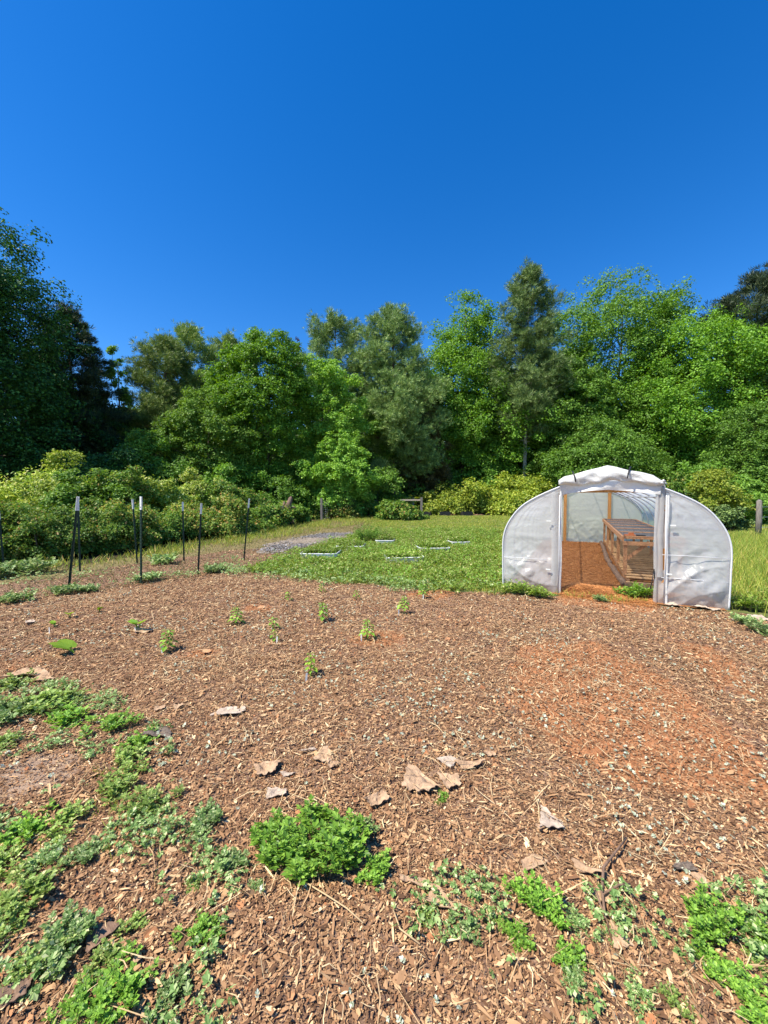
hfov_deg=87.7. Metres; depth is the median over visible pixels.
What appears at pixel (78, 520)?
metal post
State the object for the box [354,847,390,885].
weed clump
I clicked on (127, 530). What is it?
shrub
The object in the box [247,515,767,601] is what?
lawn grass
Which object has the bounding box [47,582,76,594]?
weed clump
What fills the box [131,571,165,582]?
weed clump
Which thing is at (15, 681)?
weed clump
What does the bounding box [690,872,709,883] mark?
cardboard scrap
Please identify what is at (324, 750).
cardboard scrap
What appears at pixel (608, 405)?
broadleaf tree
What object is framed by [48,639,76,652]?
seedling
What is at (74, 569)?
path weeds
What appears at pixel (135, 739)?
weed clump
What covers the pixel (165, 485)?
shrub
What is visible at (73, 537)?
metal post
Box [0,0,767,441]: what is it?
sky
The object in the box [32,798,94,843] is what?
weed clump
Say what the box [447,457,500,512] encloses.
shrub
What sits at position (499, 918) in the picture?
weed clump
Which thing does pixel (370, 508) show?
shrub
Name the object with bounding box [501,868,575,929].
weed clump
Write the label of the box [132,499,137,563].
metal post
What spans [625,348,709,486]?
broadleaf tree
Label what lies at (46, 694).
weed clump
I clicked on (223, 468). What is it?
shrub
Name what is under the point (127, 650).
dry stick
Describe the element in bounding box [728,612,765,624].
weed clump
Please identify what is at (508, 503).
shrub
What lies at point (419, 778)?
dry leaf
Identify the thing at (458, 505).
shrub
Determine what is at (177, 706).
cardboard scrap
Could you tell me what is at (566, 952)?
weed clump
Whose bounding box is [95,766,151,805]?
weed clump
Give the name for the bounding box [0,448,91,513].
shrub
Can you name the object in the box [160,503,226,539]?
shrub
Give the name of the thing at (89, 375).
pine tree
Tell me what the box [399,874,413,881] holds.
cardboard scrap
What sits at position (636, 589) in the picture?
weed clump
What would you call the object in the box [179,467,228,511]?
shrub
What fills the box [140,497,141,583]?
metal post
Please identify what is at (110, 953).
weed clump
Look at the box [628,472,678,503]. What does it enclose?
shrub
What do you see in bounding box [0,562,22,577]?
weed clump
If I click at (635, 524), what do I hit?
potting bench
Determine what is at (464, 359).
broadleaf tree
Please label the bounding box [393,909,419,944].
dry stick
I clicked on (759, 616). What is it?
cardboard scrap
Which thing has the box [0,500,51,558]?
shrub
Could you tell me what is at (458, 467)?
broadleaf tree
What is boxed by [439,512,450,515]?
plant tray
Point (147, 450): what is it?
broadleaf tree
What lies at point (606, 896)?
cardboard scrap
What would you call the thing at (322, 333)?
pine tree
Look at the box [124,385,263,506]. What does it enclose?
broadleaf tree
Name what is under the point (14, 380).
broadleaf tree
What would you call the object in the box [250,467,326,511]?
shrub
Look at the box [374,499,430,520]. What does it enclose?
shrub
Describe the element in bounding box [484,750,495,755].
cardboard scrap
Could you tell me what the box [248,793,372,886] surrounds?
weed clump
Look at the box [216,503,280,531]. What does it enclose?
shrub
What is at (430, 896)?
cardboard scrap
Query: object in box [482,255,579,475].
pine tree
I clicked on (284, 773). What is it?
cardboard scrap
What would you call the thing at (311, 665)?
seedling
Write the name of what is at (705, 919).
weed clump
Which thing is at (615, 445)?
sapling
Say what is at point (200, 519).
metal post
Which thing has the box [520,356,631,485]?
broadleaf tree
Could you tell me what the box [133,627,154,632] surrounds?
cardboard scrap
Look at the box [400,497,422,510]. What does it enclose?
fence rail
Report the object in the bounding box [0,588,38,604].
weed clump
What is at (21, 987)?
wood chunk
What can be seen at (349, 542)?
weeds in bed
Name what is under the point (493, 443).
broadleaf tree
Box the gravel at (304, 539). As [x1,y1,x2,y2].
[256,532,351,553]
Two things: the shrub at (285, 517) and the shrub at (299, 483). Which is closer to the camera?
the shrub at (285, 517)
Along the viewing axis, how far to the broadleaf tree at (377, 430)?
36.90 m
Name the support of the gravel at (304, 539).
on the ground at (584, 750)
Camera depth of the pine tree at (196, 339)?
35.32 m
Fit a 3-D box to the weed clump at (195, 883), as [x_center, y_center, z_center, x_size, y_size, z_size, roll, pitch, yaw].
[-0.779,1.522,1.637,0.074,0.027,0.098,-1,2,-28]
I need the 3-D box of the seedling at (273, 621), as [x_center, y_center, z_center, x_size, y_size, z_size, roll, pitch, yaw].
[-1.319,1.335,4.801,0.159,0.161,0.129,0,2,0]
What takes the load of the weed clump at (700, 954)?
on the ground at (584, 750)
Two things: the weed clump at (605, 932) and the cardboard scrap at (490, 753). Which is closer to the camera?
the weed clump at (605, 932)
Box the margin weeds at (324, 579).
[219,559,506,592]
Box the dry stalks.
[0,571,767,1023]
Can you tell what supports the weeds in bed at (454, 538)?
in the raised bed at (460, 542)
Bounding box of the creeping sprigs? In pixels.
[0,674,767,1023]
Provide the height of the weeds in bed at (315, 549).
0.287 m
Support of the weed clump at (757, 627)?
on the ground at (584, 750)
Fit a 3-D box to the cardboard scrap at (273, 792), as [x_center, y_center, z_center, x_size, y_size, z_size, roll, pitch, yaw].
[-0.575,1.500,2.144,0.112,0.025,0.071,0,2,-6]
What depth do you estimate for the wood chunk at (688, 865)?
1.71 m
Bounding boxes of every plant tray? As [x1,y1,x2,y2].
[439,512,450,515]
[460,511,472,515]
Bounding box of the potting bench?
[602,519,653,577]
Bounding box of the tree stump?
[282,496,295,524]
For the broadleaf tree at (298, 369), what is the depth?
40.20 m
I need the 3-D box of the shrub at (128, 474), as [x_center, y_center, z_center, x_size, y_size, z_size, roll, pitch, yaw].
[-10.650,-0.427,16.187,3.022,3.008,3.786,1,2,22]
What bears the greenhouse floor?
on the ground at (584, 750)
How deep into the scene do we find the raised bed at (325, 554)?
10.27 m
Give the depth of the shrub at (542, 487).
35.49 m
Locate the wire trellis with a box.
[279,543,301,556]
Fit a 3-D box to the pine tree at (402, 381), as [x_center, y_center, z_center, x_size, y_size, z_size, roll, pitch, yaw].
[1.187,-9.944,38.650,11.536,20.154,11.459,0,2,0]
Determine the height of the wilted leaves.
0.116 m
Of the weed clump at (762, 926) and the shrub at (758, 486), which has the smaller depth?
the weed clump at (762, 926)
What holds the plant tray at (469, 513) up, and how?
on the ground at (584, 750)
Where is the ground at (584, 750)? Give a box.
[0,512,767,1023]
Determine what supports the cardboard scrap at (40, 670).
on the ground at (584, 750)
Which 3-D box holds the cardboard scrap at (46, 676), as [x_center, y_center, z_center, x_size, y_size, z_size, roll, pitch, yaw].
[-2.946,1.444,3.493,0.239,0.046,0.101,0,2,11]
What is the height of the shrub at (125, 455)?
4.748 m
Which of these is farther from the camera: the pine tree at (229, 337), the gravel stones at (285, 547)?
the pine tree at (229, 337)
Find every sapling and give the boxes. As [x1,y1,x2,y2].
[289,428,390,518]
[516,413,676,501]
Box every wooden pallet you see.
[604,540,646,547]
[608,545,653,553]
[610,550,653,561]
[615,557,653,570]
[620,566,653,581]
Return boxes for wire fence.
[320,498,413,519]
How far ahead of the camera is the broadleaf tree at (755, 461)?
28.98 m
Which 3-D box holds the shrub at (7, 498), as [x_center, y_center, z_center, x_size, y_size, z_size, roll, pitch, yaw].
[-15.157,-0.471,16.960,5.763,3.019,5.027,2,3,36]
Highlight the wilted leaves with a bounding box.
[0,574,767,1023]
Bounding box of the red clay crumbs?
[0,573,767,1023]
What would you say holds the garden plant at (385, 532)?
on the ground at (584, 750)
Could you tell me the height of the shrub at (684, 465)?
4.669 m
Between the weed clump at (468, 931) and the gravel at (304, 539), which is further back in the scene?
the gravel at (304, 539)
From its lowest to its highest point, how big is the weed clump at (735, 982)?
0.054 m
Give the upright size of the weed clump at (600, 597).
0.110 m
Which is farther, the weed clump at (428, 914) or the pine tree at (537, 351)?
the pine tree at (537, 351)
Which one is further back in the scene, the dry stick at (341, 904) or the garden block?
the garden block
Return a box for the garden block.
[624,532,635,535]
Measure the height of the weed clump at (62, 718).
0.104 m
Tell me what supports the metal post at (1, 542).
on the ground at (584, 750)
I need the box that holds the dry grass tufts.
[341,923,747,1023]
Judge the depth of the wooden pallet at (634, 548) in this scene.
11.16 m
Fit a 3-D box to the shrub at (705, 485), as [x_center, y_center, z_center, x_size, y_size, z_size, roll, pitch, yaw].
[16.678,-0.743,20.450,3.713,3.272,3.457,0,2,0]
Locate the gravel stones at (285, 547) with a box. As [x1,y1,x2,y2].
[257,531,354,553]
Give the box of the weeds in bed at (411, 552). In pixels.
[383,547,422,558]
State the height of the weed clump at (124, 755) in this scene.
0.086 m
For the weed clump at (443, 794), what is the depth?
2.13 m
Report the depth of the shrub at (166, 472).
24.89 m
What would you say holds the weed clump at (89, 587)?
on the ground at (584, 750)
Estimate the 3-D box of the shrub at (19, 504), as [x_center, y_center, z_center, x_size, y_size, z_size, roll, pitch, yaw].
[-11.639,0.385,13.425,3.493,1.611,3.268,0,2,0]
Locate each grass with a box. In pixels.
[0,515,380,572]
[0,516,378,596]
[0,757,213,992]
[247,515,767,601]
[728,528,767,615]
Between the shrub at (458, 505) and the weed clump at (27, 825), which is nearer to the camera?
the weed clump at (27, 825)
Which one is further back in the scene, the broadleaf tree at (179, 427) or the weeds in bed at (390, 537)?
the broadleaf tree at (179, 427)
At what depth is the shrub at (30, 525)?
9.91 m
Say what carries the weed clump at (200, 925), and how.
on the ground at (584, 750)
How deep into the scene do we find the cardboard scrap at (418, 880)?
1.65 m
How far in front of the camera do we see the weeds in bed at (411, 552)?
9.99 m
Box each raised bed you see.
[301,550,340,557]
[375,539,394,543]
[384,554,423,562]
[415,545,449,551]
[447,540,469,544]
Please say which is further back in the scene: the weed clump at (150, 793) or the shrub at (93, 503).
the shrub at (93, 503)
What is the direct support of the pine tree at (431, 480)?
on the ground at (584, 750)
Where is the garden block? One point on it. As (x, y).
(630, 534)
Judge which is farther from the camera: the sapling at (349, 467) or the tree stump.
the sapling at (349, 467)
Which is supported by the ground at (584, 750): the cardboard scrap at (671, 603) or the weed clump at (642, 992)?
the weed clump at (642, 992)
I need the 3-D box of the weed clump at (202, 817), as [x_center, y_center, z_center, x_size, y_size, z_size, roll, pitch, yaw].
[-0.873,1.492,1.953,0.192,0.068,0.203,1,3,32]
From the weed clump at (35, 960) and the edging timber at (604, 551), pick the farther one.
the edging timber at (604, 551)
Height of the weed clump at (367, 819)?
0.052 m
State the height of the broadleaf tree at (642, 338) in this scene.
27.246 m
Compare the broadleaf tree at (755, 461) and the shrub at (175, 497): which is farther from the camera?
the broadleaf tree at (755, 461)
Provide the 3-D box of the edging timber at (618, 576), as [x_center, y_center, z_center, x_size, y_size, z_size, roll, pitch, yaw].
[4.919,1.217,8.569,0.129,0.132,3.304,1,2,24]
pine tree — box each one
[0,293,140,487]
[116,328,215,469]
[130,320,224,459]
[196,327,267,449]
[294,306,387,435]
[343,301,458,495]
[397,379,455,502]
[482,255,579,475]
[688,262,767,411]
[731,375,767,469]
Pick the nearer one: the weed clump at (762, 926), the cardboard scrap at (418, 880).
the weed clump at (762, 926)
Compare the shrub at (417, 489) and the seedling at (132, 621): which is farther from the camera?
the shrub at (417, 489)
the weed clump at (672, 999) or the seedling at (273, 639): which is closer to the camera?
the weed clump at (672, 999)
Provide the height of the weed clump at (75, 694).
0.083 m
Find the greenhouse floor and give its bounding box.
[532,541,726,610]
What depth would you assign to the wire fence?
27.63 m
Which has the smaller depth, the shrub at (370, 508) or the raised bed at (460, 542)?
the raised bed at (460, 542)
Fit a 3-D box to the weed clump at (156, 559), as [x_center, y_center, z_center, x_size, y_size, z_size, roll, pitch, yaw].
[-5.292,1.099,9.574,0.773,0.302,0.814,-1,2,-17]
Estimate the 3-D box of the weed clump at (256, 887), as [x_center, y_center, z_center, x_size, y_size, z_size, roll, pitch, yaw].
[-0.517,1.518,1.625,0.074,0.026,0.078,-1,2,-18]
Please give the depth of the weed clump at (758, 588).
6.23 m
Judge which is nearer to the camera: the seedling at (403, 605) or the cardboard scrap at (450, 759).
the cardboard scrap at (450, 759)
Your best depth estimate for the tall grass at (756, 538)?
8.69 m
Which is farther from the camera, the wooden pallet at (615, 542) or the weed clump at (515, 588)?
the wooden pallet at (615, 542)
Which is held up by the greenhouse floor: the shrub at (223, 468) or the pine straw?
the pine straw
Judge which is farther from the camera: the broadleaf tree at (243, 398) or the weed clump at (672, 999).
the broadleaf tree at (243, 398)
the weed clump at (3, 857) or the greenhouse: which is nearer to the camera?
the weed clump at (3, 857)
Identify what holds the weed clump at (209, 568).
on the ground at (584, 750)
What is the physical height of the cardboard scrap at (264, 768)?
0.034 m
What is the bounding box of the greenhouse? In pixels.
[502,465,732,609]
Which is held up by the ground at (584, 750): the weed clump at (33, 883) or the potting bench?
the weed clump at (33, 883)
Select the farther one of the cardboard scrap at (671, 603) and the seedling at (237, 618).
the cardboard scrap at (671, 603)
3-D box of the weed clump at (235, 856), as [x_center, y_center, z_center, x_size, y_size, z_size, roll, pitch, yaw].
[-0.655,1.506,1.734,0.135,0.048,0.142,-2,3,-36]
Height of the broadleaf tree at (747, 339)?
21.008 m
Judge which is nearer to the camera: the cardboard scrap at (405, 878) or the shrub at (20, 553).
the cardboard scrap at (405, 878)
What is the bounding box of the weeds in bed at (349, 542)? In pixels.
[337,539,364,545]
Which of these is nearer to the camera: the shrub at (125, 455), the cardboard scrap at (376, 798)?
the cardboard scrap at (376, 798)
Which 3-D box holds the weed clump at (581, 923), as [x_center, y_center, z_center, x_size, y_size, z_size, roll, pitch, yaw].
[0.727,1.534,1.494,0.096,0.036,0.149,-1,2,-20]
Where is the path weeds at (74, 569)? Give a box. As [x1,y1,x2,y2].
[0,552,245,595]
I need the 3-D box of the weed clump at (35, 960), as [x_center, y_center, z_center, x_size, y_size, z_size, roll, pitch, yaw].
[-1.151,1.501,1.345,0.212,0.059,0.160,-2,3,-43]
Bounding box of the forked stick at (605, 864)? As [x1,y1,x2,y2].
[588,837,630,927]
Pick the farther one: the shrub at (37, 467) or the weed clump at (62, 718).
the shrub at (37, 467)
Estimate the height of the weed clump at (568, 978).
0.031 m
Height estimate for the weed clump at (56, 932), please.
0.077 m
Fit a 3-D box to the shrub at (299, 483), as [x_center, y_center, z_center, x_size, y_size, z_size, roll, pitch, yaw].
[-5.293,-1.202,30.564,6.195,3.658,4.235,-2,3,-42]
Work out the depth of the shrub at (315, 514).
28.14 m
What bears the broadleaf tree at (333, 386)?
on the ground at (584, 750)
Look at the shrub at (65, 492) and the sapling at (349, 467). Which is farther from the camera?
the sapling at (349, 467)
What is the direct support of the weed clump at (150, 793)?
on the ground at (584, 750)
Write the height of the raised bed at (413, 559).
0.139 m
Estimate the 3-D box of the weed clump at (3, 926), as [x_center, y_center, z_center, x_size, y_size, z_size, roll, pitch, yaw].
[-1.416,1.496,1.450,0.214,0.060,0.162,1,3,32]
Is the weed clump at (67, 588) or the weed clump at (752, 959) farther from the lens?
the weed clump at (67, 588)
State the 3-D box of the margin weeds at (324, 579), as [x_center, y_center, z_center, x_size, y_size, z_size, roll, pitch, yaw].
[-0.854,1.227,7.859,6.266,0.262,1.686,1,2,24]
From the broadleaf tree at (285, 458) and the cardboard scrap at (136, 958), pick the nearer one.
the cardboard scrap at (136, 958)
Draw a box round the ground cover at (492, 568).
[242,526,512,592]
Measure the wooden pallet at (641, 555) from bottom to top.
0.135 m
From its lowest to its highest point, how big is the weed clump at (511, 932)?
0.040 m
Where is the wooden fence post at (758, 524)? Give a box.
[755,500,762,535]
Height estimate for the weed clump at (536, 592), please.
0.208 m
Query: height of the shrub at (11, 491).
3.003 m
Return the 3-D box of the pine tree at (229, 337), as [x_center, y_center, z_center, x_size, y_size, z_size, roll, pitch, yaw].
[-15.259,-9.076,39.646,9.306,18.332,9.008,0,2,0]
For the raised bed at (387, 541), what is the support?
on the ground at (584, 750)
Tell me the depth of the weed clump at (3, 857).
1.73 m
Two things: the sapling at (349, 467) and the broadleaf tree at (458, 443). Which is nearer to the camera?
the sapling at (349, 467)
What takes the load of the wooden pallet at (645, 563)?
on the greenhouse floor
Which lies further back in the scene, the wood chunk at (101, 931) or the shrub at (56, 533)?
the shrub at (56, 533)
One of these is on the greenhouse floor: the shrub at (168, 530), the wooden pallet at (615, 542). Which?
the wooden pallet at (615, 542)
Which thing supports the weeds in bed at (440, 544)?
on the raised bed at (435, 548)
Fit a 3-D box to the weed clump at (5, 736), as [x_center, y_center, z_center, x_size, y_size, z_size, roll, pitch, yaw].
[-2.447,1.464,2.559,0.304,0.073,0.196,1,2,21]
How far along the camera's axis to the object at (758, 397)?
36.03 m
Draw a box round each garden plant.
[353,523,382,540]
[378,527,391,534]
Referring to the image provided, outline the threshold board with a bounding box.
[625,581,653,588]
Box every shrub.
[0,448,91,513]
[0,467,79,507]
[0,482,29,504]
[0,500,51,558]
[0,500,74,517]
[0,500,116,560]
[0,506,43,563]
[2,451,122,502]
[25,505,121,556]
[30,468,140,513]
[63,504,138,554]
[69,493,148,536]
[70,464,166,506]
[82,443,155,482]
[96,498,165,550]
[119,474,178,513]
[131,506,198,545]
[147,458,212,504]
[147,481,200,513]
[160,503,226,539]
[175,490,258,537]
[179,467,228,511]
[199,460,273,506]
[200,478,261,508]
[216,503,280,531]
[246,491,272,520]
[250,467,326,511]
[250,502,295,526]
[272,475,332,508]
[276,499,311,522]
[303,505,332,519]
[327,497,363,519]
[350,464,415,514]
[354,499,382,516]
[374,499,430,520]
[396,467,465,496]
[404,489,452,515]
[431,480,502,514]
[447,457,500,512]
[461,471,540,515]
[501,472,555,501]
[506,466,557,491]
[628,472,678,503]
[639,471,713,512]
[671,458,748,490]
[683,466,755,526]
[698,472,767,524]
[713,504,754,529]
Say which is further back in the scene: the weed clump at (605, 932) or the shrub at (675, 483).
the shrub at (675, 483)
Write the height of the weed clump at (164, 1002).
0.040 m
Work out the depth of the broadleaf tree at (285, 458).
43.34 m
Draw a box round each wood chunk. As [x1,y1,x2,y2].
[0,971,34,1008]
[85,921,119,953]
[139,726,171,736]
[672,861,697,870]
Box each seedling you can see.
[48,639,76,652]
[127,619,145,627]
[159,628,178,651]
[227,606,244,622]
[269,617,280,628]
[270,629,279,641]
[304,652,317,675]
[319,602,328,620]
[359,619,375,639]
[396,596,408,610]
[417,583,427,595]
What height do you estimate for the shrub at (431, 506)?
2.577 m
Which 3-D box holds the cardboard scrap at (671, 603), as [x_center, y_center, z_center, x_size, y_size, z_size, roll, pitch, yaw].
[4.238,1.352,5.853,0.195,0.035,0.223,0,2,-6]
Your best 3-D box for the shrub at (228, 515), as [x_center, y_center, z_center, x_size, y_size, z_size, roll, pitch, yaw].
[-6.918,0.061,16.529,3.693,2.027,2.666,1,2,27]
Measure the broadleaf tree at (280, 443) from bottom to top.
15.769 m
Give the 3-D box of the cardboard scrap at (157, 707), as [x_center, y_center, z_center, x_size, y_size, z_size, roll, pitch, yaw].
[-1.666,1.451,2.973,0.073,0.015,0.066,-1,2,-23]
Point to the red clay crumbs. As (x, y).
(378, 893)
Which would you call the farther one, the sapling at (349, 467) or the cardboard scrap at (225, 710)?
the sapling at (349, 467)
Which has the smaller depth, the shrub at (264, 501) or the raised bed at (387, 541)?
the raised bed at (387, 541)
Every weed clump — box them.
[0,553,58,574]
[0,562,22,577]
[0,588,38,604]
[0,667,38,690]
[0,685,73,715]
[0,696,32,722]
[0,730,20,750]
[0,797,60,851]
[0,840,25,882]
[0,857,65,928]
[0,899,28,941]
[2,926,76,985]
[18,835,67,878]
[26,898,97,979]
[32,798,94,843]
[41,958,123,1023]
[42,701,103,733]
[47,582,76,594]
[56,833,110,866]
[58,687,88,705]
[72,583,101,592]
[74,920,135,987]
[77,706,143,738]
[82,939,159,1023]
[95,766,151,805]
[104,742,149,777]
[112,724,159,755]
[112,783,185,816]
[116,907,149,930]
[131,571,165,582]
[146,551,178,565]
[155,961,192,1014]
[168,907,225,946]
[184,872,202,893]
[185,797,222,839]
[203,562,227,573]
[215,846,250,870]
[247,878,265,893]
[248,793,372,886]
[344,813,379,834]
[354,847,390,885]
[415,900,441,926]
[437,787,448,801]
[445,911,482,946]
[483,909,507,933]
[498,579,534,594]
[500,915,536,952]
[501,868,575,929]
[523,584,556,598]
[551,935,586,970]
[560,957,587,1004]
[563,902,604,941]
[592,594,608,602]
[600,919,618,949]
[612,580,652,597]
[623,963,657,1017]
[655,981,701,1023]
[680,880,746,953]
[685,941,730,971]
[702,953,767,1001]
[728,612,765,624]
[730,592,767,612]
[735,982,767,1023]
[739,943,767,976]
[742,586,767,599]
[744,620,767,636]
[747,913,767,955]
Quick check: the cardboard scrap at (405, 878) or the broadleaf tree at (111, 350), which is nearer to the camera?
the cardboard scrap at (405, 878)
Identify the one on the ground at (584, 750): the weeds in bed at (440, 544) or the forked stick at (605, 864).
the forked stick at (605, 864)
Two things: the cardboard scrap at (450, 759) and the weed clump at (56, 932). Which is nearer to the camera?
the weed clump at (56, 932)
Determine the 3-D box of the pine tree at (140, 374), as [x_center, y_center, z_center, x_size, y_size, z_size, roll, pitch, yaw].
[-18.551,-7.540,33.842,10.334,15.705,9.676,0,2,0]
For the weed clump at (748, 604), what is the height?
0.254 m
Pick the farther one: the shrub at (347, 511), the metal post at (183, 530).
the shrub at (347, 511)
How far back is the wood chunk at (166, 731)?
2.65 m
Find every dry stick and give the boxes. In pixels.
[100,644,156,654]
[305,881,363,923]
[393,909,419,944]
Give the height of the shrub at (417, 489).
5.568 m
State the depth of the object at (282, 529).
14.08 m
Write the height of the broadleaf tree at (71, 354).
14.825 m
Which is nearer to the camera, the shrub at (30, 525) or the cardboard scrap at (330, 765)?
the cardboard scrap at (330, 765)
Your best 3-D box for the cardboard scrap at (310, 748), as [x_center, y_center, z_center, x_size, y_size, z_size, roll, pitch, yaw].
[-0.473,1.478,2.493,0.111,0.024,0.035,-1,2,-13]
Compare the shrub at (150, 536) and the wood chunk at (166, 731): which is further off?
the shrub at (150, 536)
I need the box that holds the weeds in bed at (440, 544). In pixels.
[415,540,447,547]
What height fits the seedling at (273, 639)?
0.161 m
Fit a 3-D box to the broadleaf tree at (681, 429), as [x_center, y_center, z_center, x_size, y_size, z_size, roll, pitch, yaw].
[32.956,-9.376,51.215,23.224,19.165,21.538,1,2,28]
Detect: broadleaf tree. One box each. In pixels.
[0,207,101,489]
[0,294,104,491]
[47,397,141,473]
[99,344,134,452]
[119,428,184,501]
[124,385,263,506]
[194,326,323,498]
[236,414,319,480]
[248,404,325,493]
[284,352,374,496]
[293,337,302,475]
[353,394,413,496]
[416,289,563,491]
[436,378,498,479]
[436,388,466,479]
[454,394,570,479]
[497,349,650,430]
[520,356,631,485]
[534,263,701,471]
[580,360,724,488]
[614,303,767,491]
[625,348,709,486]
[682,401,767,518]
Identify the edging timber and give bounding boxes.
[599,541,609,557]
[604,556,625,585]
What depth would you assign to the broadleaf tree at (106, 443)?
27.88 m
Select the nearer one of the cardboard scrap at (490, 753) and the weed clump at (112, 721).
the cardboard scrap at (490, 753)
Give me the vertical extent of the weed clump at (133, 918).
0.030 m
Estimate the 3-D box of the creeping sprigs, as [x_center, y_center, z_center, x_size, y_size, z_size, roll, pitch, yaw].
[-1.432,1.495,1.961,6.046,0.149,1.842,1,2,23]
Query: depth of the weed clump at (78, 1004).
1.23 m
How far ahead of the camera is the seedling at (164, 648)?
4.16 m
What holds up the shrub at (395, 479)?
on the ground at (584, 750)
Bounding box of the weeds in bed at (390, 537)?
[375,534,394,540]
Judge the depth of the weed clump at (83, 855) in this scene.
1.76 m
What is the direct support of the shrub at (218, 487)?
on the ground at (584, 750)
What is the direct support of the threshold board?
on the greenhouse floor
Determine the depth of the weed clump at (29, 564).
8.18 m
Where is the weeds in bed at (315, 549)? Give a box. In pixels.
[302,545,340,552]
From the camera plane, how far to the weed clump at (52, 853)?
1.72 m
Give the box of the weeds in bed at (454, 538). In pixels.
[445,535,468,541]
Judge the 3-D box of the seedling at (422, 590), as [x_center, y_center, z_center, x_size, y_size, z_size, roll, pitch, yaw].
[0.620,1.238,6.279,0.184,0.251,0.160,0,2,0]
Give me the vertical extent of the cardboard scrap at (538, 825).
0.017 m
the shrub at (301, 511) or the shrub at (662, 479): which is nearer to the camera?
the shrub at (301, 511)
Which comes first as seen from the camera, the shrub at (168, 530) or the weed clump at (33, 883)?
the weed clump at (33, 883)
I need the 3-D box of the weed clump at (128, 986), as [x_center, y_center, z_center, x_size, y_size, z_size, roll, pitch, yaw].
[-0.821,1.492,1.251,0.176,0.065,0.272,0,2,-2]
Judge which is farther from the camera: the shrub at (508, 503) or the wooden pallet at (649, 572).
the shrub at (508, 503)
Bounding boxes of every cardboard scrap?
[0,667,47,676]
[34,672,55,680]
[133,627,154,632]
[133,950,141,962]
[154,704,165,710]
[173,703,183,709]
[210,706,240,715]
[253,760,280,774]
[265,787,287,799]
[279,771,296,776]
[299,747,316,750]
[311,745,332,762]
[326,761,338,767]
[363,790,389,805]
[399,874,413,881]
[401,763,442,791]
[407,876,444,891]
[424,885,456,910]
[437,755,455,767]
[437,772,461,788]
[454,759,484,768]
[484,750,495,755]
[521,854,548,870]
[535,823,545,828]
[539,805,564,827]
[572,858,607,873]
[592,886,617,906]
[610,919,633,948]
[665,602,681,606]
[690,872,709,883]
[748,614,767,619]
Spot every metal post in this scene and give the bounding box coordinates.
[0,517,3,564]
[68,496,79,584]
[77,509,80,570]
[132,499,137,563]
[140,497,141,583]
[182,502,184,560]
[197,503,201,574]
[243,499,249,559]
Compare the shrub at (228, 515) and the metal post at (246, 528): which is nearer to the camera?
the metal post at (246, 528)
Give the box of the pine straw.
[511,540,658,607]
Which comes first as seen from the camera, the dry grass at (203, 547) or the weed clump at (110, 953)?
the weed clump at (110, 953)
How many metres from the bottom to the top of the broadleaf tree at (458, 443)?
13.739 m
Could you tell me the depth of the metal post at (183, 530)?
10.11 m
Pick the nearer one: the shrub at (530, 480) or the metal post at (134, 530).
the metal post at (134, 530)
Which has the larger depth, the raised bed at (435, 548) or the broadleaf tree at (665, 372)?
the broadleaf tree at (665, 372)
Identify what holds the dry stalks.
on the ground at (584, 750)

